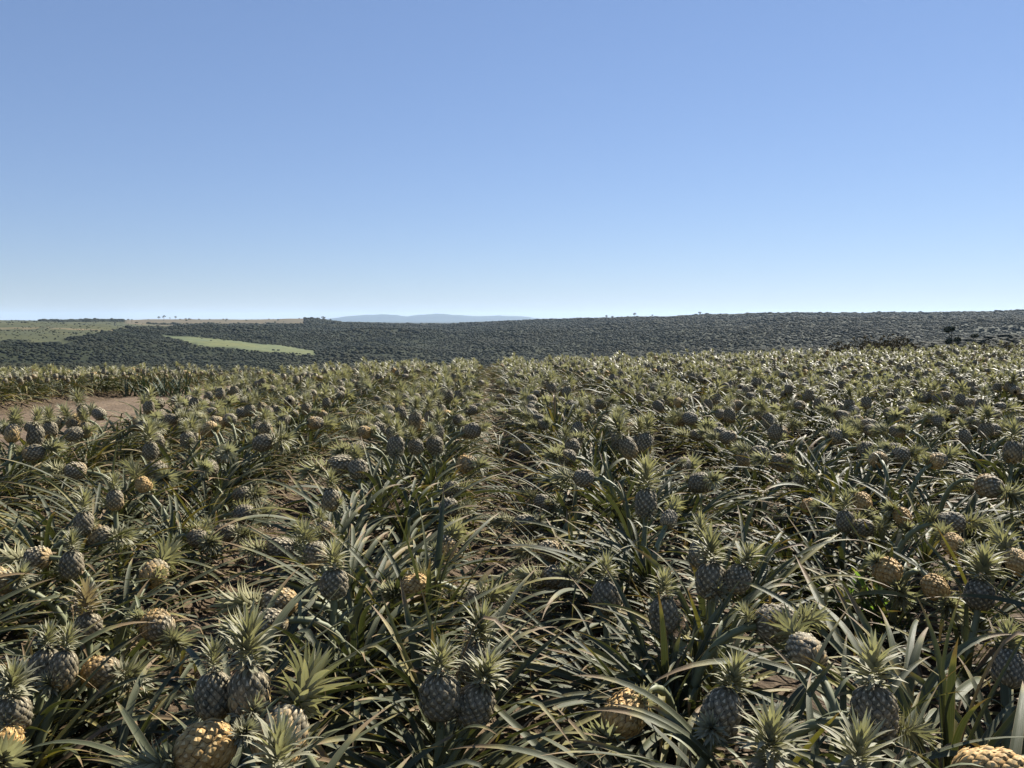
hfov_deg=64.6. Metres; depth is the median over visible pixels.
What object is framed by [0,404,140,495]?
pineapple plant
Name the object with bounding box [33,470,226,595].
pineapple plant
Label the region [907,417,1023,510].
pineapple plant
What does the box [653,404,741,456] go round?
pineapple plant
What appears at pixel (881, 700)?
pineapple plant
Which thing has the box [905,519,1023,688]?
pineapple plant
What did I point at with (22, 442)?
pineapple plant
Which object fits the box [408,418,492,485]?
pineapple plant
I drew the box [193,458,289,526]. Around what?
pineapple plant
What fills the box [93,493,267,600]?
pineapple plant
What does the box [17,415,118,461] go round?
pineapple plant
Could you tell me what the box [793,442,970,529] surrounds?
pineapple plant
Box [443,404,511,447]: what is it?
pineapple plant
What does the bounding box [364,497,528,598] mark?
pineapple plant
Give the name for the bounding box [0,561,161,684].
pineapple plant
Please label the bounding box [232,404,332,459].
pineapple plant
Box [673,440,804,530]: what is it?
pineapple plant
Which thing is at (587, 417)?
pineapple plant
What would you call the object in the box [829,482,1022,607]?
pineapple plant
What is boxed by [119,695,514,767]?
pineapple plant
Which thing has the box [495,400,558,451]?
pineapple plant
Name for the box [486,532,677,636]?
pineapple plant
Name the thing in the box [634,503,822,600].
pineapple plant
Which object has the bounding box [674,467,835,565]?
pineapple plant
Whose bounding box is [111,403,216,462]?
pineapple plant
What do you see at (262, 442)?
pineapple plant
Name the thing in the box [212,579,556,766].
pineapple plant
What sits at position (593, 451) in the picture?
pineapple plant
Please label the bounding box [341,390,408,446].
pineapple plant
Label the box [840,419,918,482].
pineapple plant
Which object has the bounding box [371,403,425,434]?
pineapple plant
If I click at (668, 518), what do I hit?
pineapple plant
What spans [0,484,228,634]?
pineapple plant
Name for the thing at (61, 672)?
pineapple plant
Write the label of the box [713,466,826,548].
pineapple plant
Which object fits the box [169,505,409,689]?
pineapple plant
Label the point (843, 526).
pineapple plant
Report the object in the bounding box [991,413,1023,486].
pineapple plant
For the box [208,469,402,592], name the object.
pineapple plant
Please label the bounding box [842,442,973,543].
pineapple plant
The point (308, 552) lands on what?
pineapple plant
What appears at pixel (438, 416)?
pineapple plant
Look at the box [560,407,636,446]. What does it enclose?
pineapple plant
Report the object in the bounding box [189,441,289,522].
pineapple plant
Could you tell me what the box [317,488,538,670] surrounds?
pineapple plant
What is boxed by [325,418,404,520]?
pineapple plant
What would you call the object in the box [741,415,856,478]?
pineapple plant
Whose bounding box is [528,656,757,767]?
pineapple plant
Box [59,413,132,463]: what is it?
pineapple plant
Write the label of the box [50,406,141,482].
pineapple plant
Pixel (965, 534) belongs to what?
pineapple plant
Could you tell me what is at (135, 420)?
pineapple plant
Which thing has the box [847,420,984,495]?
pineapple plant
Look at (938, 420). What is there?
pineapple plant
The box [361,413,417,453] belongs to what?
pineapple plant
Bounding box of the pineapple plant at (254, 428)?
[246,421,325,483]
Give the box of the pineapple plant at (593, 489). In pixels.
[498,456,653,537]
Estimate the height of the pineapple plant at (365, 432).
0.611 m
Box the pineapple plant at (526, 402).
[503,399,548,440]
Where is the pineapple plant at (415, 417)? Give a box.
[365,396,427,473]
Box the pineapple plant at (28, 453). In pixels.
[0,434,83,515]
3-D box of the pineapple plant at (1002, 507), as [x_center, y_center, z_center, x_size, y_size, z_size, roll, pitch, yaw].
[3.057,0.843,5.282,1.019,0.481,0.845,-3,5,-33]
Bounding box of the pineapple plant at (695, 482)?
[630,456,791,555]
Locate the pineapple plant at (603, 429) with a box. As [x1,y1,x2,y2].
[587,422,662,458]
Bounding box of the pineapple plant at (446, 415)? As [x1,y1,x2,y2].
[427,408,510,462]
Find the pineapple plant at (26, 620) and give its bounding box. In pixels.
[0,503,58,626]
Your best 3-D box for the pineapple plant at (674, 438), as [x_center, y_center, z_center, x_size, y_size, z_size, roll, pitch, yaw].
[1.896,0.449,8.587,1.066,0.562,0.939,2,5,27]
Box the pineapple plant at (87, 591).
[0,573,238,757]
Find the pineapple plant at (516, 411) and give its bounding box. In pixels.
[506,404,597,460]
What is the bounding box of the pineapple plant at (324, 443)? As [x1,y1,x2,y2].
[291,428,357,475]
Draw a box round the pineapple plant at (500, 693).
[295,575,593,767]
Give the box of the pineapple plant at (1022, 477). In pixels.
[956,452,1023,496]
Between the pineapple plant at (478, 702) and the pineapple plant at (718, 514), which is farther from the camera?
the pineapple plant at (718, 514)
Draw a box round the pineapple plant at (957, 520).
[775,503,1015,642]
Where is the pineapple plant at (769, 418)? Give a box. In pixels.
[752,395,852,476]
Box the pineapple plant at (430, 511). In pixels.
[363,473,514,573]
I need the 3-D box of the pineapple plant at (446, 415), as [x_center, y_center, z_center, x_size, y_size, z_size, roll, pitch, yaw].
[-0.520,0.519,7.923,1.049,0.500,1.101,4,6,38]
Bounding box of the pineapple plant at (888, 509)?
[781,477,975,579]
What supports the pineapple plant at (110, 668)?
on the ground
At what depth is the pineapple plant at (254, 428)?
6.95 m
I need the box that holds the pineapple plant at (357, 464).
[261,442,458,554]
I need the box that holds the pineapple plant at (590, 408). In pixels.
[540,394,662,451]
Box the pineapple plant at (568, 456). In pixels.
[519,444,670,513]
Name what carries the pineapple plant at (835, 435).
on the ground
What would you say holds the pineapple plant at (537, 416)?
on the ground
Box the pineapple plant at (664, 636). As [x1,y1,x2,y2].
[532,565,784,759]
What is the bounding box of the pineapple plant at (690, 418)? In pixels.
[661,406,757,466]
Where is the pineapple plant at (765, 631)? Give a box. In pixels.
[527,597,834,767]
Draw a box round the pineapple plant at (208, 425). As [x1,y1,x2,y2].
[158,416,251,482]
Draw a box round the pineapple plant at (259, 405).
[239,389,329,451]
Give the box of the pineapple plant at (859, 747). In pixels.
[818,703,926,767]
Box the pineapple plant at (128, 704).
[107,644,353,767]
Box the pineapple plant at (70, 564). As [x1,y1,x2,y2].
[0,527,198,704]
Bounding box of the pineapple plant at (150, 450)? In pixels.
[63,415,200,520]
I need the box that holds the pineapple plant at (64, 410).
[55,402,175,477]
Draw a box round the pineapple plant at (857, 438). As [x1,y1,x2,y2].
[827,418,889,466]
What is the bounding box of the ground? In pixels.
[0,380,1023,767]
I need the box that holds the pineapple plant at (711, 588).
[577,521,859,727]
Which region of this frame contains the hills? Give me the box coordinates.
[0,313,1023,370]
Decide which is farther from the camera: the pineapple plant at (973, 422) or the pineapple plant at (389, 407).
the pineapple plant at (389, 407)
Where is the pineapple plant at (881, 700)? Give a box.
[695,628,909,767]
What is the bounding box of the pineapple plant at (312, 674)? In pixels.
[236,637,374,767]
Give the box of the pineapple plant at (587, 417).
[540,396,632,459]
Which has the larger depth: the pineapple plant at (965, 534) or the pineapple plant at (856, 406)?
the pineapple plant at (856, 406)
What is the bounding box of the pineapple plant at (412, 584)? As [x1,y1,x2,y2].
[372,559,598,727]
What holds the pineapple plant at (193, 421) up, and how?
on the ground
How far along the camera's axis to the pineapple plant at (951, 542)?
3.49 m
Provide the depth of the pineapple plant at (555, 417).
7.90 m
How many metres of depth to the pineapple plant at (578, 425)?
6.64 m
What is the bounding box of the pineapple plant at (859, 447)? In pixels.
[809,437,899,509]
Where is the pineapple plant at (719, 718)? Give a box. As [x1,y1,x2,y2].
[449,645,757,767]
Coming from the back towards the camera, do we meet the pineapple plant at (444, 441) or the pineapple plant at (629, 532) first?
the pineapple plant at (444, 441)
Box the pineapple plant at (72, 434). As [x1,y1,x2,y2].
[0,423,100,490]
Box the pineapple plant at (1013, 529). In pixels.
[917,501,1020,585]
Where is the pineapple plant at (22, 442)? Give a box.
[0,435,109,489]
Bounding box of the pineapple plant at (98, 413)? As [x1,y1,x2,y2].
[84,402,141,452]
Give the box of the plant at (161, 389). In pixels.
[105,367,198,396]
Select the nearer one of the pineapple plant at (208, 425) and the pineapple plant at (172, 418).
the pineapple plant at (208, 425)
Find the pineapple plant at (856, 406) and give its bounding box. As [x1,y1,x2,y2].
[816,396,875,456]
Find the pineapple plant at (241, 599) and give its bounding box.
[207,576,491,750]
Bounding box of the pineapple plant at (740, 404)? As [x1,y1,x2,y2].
[677,396,756,440]
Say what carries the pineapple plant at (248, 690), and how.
on the ground
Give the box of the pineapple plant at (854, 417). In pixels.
[820,414,937,466]
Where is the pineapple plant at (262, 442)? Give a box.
[208,422,299,511]
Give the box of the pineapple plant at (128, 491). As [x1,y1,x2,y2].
[0,440,223,548]
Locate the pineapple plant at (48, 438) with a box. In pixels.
[0,412,97,486]
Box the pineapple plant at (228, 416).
[177,405,289,469]
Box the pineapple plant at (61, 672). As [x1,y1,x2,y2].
[20,619,192,767]
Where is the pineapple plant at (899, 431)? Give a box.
[853,419,946,492]
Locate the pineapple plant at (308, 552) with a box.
[281,514,552,711]
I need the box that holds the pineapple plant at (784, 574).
[634,505,890,643]
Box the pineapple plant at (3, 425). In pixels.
[0,418,73,489]
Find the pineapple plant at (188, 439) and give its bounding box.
[119,419,209,505]
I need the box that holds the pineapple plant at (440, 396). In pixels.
[403,391,485,454]
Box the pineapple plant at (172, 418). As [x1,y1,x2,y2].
[103,406,196,460]
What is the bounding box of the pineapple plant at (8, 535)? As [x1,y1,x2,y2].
[0,496,125,632]
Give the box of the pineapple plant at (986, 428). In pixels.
[949,403,1023,477]
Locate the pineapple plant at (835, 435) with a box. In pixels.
[797,421,908,491]
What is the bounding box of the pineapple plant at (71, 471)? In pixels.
[5,454,183,551]
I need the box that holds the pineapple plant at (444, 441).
[423,425,511,480]
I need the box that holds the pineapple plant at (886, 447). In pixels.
[800,440,942,514]
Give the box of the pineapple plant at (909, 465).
[865,440,966,501]
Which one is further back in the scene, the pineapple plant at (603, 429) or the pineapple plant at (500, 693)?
the pineapple plant at (603, 429)
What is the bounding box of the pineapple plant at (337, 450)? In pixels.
[302,440,412,506]
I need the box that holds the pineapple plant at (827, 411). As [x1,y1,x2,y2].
[815,401,903,458]
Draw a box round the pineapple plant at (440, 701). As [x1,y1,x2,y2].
[313,635,533,767]
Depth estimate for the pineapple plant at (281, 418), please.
8.00 m
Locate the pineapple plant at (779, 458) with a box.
[749,448,903,525]
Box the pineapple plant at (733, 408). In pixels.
[721,393,771,451]
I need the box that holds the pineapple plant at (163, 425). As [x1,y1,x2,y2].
[99,418,178,469]
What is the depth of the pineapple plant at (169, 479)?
5.13 m
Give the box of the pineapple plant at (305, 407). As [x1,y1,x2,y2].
[298,393,361,450]
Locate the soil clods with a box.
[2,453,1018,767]
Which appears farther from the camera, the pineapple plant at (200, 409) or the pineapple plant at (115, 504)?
the pineapple plant at (200, 409)
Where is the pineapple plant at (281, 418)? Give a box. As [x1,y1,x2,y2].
[271,405,331,457]
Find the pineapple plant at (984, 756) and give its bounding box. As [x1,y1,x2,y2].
[606,672,1023,767]
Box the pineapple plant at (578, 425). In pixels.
[513,406,621,493]
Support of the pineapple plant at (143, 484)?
on the ground
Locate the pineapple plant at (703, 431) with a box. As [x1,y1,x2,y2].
[675,426,790,491]
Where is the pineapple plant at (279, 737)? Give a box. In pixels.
[237,705,469,767]
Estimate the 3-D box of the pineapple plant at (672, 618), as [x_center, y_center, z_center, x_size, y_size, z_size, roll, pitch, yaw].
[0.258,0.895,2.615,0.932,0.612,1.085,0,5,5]
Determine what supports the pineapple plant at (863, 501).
on the ground
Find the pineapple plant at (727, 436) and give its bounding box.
[703,430,790,504]
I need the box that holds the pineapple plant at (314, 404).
[276,390,358,443]
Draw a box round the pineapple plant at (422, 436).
[338,390,472,475]
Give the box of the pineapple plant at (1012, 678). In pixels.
[887,613,1023,767]
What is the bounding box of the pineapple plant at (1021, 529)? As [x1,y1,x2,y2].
[954,471,1023,533]
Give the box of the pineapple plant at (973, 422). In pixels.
[933,410,1005,477]
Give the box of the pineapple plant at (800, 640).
[682,603,1023,767]
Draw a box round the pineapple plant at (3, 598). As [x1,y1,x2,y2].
[0,559,98,696]
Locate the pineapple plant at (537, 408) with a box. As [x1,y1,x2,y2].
[493,399,571,444]
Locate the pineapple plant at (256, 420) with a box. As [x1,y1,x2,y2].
[180,411,276,470]
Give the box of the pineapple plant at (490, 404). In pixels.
[451,396,505,444]
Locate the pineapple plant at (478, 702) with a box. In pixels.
[316,640,604,767]
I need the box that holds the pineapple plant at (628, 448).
[593,408,710,509]
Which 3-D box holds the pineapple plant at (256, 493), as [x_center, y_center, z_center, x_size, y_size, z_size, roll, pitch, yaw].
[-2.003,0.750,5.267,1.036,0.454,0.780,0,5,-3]
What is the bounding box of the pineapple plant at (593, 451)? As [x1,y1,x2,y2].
[494,430,610,503]
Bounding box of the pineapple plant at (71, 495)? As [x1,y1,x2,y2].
[41,459,162,523]
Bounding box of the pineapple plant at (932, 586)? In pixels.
[779,558,1023,664]
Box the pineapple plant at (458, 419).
[421,412,492,457]
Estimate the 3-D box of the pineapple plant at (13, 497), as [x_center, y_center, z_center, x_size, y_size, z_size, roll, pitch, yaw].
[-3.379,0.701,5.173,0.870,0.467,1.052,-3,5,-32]
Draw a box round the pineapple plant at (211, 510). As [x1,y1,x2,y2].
[177,482,269,563]
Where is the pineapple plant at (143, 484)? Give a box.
[98,455,259,561]
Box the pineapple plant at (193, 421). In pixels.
[127,413,255,494]
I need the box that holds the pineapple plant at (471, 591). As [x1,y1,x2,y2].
[249,535,541,687]
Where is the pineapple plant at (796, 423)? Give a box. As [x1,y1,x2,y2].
[732,415,812,459]
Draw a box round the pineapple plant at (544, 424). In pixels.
[507,416,583,473]
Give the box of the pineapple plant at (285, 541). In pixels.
[237,512,370,621]
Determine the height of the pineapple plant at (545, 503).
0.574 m
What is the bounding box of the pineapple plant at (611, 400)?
[551,392,620,439]
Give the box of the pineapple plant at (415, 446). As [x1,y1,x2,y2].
[387,424,531,519]
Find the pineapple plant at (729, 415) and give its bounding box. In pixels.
[720,395,796,458]
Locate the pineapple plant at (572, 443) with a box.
[531,425,655,517]
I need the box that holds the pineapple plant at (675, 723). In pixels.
[533,606,941,767]
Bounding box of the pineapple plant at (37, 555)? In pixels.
[0,540,249,703]
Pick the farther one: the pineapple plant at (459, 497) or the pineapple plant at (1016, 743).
the pineapple plant at (459, 497)
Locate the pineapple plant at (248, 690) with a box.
[82,598,378,767]
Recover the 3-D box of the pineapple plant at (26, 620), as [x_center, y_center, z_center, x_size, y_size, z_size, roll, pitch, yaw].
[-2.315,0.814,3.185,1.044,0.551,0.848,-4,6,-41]
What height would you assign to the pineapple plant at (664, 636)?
0.612 m
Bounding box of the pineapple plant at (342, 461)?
[293,452,434,523]
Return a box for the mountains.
[327,314,538,321]
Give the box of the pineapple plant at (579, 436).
[537,428,623,492]
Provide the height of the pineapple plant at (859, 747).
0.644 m
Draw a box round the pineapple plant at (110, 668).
[0,612,194,767]
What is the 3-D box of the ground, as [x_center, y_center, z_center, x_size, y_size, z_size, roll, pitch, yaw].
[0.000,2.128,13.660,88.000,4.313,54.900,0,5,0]
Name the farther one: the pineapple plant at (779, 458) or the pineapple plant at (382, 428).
the pineapple plant at (382, 428)
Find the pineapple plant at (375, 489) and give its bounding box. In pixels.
[261,437,414,538]
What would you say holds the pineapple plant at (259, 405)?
on the ground
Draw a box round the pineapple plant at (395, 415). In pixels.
[333,405,428,462]
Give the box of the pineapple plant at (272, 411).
[206,404,275,452]
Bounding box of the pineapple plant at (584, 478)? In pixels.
[548,462,735,572]
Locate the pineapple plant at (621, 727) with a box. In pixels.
[522,636,734,767]
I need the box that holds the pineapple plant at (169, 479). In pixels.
[60,455,179,525]
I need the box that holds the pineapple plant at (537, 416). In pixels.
[512,410,564,465]
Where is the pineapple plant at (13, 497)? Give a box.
[0,454,59,522]
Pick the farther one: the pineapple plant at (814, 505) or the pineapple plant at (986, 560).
the pineapple plant at (814, 505)
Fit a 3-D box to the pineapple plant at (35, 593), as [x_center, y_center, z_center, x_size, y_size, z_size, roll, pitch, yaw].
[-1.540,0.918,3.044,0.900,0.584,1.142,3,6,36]
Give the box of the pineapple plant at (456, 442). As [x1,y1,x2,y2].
[394,416,529,482]
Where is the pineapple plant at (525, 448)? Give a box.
[488,415,608,487]
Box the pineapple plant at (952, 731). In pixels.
[747,580,1023,767]
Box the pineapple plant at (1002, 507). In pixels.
[923,473,1023,552]
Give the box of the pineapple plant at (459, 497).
[373,464,537,544]
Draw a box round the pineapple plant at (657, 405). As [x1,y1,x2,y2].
[633,392,676,451]
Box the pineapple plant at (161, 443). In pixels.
[101,419,241,514]
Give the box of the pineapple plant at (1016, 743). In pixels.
[760,681,1023,767]
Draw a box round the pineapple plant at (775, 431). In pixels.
[687,411,789,497]
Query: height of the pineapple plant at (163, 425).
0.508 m
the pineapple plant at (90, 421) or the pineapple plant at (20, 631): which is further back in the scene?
the pineapple plant at (90, 421)
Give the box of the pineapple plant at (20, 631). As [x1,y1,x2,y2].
[0,546,150,660]
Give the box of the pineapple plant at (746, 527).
[652,500,830,610]
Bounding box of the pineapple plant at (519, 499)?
[474,455,582,539]
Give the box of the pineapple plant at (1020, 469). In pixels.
[934,431,1023,509]
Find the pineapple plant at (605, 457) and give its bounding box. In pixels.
[503,452,634,556]
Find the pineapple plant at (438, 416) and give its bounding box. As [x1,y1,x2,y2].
[368,407,506,502]
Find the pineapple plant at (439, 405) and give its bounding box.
[435,395,495,456]
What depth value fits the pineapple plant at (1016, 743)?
1.97 m
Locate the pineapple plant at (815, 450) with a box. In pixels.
[792,427,867,473]
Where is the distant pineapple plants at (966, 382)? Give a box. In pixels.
[0,338,1023,665]
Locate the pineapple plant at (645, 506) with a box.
[500,451,663,613]
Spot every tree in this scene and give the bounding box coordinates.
[943,326,961,348]
[970,333,982,346]
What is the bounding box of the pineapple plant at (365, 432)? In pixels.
[326,416,428,496]
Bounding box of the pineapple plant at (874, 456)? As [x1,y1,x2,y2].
[829,447,995,529]
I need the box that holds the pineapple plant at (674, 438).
[653,404,714,452]
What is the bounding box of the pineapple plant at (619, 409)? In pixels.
[600,404,671,477]
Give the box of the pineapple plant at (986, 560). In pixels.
[832,538,1023,741]
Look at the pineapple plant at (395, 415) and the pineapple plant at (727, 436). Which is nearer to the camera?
the pineapple plant at (727, 436)
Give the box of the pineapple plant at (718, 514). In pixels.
[658,481,810,575]
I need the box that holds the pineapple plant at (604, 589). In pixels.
[460,548,636,764]
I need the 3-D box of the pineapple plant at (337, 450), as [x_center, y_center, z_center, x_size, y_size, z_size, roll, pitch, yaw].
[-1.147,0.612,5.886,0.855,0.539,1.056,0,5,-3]
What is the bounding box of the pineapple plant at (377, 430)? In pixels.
[344,416,431,487]
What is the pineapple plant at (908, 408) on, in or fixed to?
on the ground
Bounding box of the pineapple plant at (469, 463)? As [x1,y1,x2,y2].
[427,454,516,528]
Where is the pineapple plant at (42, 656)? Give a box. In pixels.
[5,617,192,767]
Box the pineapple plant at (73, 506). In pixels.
[3,469,181,552]
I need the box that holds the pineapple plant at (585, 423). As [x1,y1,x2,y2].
[540,392,607,447]
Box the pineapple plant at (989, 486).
[888,470,1023,550]
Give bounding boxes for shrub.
[828,333,904,354]
[859,335,919,352]
[976,342,1019,350]
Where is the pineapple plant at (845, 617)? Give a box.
[671,516,921,687]
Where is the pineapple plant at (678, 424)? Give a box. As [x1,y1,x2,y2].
[658,410,745,460]
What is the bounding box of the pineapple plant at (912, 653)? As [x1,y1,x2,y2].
[646,555,1011,767]
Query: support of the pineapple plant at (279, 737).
on the ground
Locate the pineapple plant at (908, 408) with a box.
[847,402,914,453]
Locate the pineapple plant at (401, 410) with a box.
[372,390,424,451]
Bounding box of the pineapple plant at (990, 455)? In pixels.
[946,422,1023,482]
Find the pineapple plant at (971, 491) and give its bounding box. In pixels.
[935,471,1023,544]
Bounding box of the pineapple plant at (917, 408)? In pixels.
[888,402,945,445]
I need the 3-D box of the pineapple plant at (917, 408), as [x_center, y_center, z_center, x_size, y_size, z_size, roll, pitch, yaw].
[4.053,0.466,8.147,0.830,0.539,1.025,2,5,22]
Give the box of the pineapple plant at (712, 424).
[673,417,781,471]
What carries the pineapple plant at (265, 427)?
on the ground
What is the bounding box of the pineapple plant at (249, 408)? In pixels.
[180,393,257,457]
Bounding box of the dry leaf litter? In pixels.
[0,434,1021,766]
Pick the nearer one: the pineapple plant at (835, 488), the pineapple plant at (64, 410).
the pineapple plant at (835, 488)
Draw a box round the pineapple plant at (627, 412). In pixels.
[584,406,629,467]
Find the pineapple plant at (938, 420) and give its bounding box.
[914,409,1000,455]
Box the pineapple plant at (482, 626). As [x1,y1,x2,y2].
[305,568,657,767]
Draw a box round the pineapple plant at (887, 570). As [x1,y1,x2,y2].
[755,545,942,677]
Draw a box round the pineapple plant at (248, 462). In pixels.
[193,435,322,494]
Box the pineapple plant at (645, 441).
[623,411,714,512]
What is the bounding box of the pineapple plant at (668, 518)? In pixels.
[472,492,695,650]
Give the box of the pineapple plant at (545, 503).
[488,458,666,565]
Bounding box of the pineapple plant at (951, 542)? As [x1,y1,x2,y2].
[829,519,1023,656]
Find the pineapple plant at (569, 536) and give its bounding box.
[498,508,640,613]
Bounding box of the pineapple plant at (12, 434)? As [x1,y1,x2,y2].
[0,405,106,514]
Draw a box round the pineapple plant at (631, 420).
[607,417,695,476]
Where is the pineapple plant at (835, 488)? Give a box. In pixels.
[709,433,878,548]
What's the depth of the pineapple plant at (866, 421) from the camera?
7.32 m
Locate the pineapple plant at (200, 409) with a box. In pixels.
[149,401,212,456]
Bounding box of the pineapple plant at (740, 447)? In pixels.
[730,438,877,523]
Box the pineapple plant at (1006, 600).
[932,581,1023,698]
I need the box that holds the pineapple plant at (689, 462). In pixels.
[611,453,709,534]
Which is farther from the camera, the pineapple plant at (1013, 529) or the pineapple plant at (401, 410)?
the pineapple plant at (401, 410)
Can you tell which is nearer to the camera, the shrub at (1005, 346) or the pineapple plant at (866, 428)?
the pineapple plant at (866, 428)
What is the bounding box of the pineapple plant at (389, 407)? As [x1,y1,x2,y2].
[370,403,422,445]
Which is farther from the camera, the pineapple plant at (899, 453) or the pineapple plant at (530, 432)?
the pineapple plant at (530, 432)
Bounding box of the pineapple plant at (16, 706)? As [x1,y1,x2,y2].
[0,646,183,767]
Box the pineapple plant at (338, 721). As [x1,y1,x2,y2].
[129,567,538,767]
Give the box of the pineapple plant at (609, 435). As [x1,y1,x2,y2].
[583,422,660,472]
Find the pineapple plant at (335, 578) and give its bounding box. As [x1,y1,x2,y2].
[155,534,456,746]
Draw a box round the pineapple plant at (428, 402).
[421,393,497,467]
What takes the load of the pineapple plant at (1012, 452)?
on the ground
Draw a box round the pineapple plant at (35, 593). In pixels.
[0,557,236,728]
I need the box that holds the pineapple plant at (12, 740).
[0,686,182,767]
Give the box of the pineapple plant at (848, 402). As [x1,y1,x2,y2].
[788,385,857,452]
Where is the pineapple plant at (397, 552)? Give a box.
[304,514,513,657]
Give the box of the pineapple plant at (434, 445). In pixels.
[421,421,531,516]
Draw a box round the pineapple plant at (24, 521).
[0,490,58,569]
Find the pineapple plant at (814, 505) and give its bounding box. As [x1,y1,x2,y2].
[725,482,837,557]
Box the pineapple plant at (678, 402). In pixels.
[643,392,697,451]
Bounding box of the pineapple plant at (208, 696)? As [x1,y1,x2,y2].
[1,633,418,767]
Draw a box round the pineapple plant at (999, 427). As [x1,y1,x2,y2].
[922,418,1013,471]
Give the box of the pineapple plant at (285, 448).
[258,429,327,494]
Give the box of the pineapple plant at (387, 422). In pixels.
[344,411,419,491]
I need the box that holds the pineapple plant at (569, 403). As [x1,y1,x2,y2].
[521,394,622,443]
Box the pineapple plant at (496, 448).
[453,430,520,472]
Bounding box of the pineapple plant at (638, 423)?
[571,415,709,504]
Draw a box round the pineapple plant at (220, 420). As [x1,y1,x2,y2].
[184,408,253,464]
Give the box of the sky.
[0,0,1023,319]
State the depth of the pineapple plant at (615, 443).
6.27 m
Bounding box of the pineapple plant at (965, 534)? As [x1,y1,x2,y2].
[929,491,1023,582]
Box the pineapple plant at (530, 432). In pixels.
[499,408,563,455]
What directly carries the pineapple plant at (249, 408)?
on the ground
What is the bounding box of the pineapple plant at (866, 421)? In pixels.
[842,414,951,468]
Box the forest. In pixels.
[0,309,1023,381]
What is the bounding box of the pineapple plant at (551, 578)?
[454,528,646,677]
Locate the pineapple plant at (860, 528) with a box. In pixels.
[732,509,897,599]
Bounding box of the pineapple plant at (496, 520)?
[475,469,650,587]
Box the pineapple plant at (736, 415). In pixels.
[700,406,770,427]
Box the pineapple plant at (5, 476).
[0,434,49,527]
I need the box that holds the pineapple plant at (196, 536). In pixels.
[98,491,229,607]
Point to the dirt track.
(116, 405)
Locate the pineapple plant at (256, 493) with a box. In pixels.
[123,460,277,528]
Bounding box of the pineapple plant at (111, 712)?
[2,607,198,767]
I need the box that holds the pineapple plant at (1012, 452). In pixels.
[949,417,1023,521]
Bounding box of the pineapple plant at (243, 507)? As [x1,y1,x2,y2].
[124,480,280,564]
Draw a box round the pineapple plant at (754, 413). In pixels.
[667,406,793,455]
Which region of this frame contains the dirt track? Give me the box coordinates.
[0,386,230,473]
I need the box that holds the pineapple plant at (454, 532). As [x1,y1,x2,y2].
[383,513,555,646]
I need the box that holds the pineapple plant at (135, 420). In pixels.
[106,412,179,467]
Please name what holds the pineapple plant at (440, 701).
on the ground
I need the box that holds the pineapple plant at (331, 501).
[203,467,429,599]
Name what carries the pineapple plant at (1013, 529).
on the ground
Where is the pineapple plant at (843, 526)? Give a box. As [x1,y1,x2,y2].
[717,490,872,630]
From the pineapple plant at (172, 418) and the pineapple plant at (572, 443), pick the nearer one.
the pineapple plant at (572, 443)
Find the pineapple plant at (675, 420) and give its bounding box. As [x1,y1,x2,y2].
[652,412,718,468]
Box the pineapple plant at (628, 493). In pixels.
[510,448,712,563]
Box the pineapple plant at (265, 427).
[204,407,324,482]
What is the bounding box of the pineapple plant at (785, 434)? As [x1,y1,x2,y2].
[737,416,828,468]
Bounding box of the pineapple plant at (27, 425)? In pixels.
[8,416,107,461]
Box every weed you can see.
[815,568,872,620]
[850,567,919,634]
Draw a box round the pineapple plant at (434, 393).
[370,388,439,455]
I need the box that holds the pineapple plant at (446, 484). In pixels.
[355,462,525,564]
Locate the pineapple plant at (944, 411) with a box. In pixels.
[901,408,955,446]
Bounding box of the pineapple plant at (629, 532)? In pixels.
[552,480,720,578]
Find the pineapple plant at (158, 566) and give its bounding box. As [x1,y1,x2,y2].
[14,532,224,706]
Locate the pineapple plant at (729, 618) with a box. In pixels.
[577,508,840,676]
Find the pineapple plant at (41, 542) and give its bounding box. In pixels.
[0,515,73,578]
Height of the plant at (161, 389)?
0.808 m
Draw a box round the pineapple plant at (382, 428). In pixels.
[359,417,448,476]
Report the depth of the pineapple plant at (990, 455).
6.50 m
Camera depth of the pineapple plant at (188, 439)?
6.07 m
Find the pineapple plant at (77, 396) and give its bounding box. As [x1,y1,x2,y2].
[48,388,140,460]
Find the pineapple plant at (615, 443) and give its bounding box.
[587,410,688,490]
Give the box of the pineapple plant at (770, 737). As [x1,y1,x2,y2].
[571,693,812,767]
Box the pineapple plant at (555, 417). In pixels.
[515,389,599,451]
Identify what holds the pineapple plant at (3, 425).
on the ground
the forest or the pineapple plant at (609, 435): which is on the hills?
the forest
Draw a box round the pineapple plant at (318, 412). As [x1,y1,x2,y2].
[289,407,349,460]
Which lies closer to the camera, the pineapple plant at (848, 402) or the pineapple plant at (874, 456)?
the pineapple plant at (874, 456)
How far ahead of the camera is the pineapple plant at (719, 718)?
1.98 m
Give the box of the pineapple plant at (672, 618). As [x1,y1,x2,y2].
[449,565,709,767]
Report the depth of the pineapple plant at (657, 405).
9.07 m
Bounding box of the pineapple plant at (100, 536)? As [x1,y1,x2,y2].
[0,488,182,609]
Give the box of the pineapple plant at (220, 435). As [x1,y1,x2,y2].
[161,418,290,477]
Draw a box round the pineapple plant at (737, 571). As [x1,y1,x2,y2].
[530,540,765,744]
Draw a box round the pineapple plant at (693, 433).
[672,427,772,479]
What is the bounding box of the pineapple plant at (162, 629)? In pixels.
[32,579,233,726]
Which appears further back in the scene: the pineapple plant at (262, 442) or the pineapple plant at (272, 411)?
the pineapple plant at (272, 411)
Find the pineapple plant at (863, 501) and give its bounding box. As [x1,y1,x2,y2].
[780,479,908,574]
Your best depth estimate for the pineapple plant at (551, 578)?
3.50 m
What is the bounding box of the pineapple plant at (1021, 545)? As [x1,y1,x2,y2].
[952,521,1023,590]
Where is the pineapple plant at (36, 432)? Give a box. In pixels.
[14,404,82,509]
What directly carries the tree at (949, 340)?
on the hills
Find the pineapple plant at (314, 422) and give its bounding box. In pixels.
[243,413,337,472]

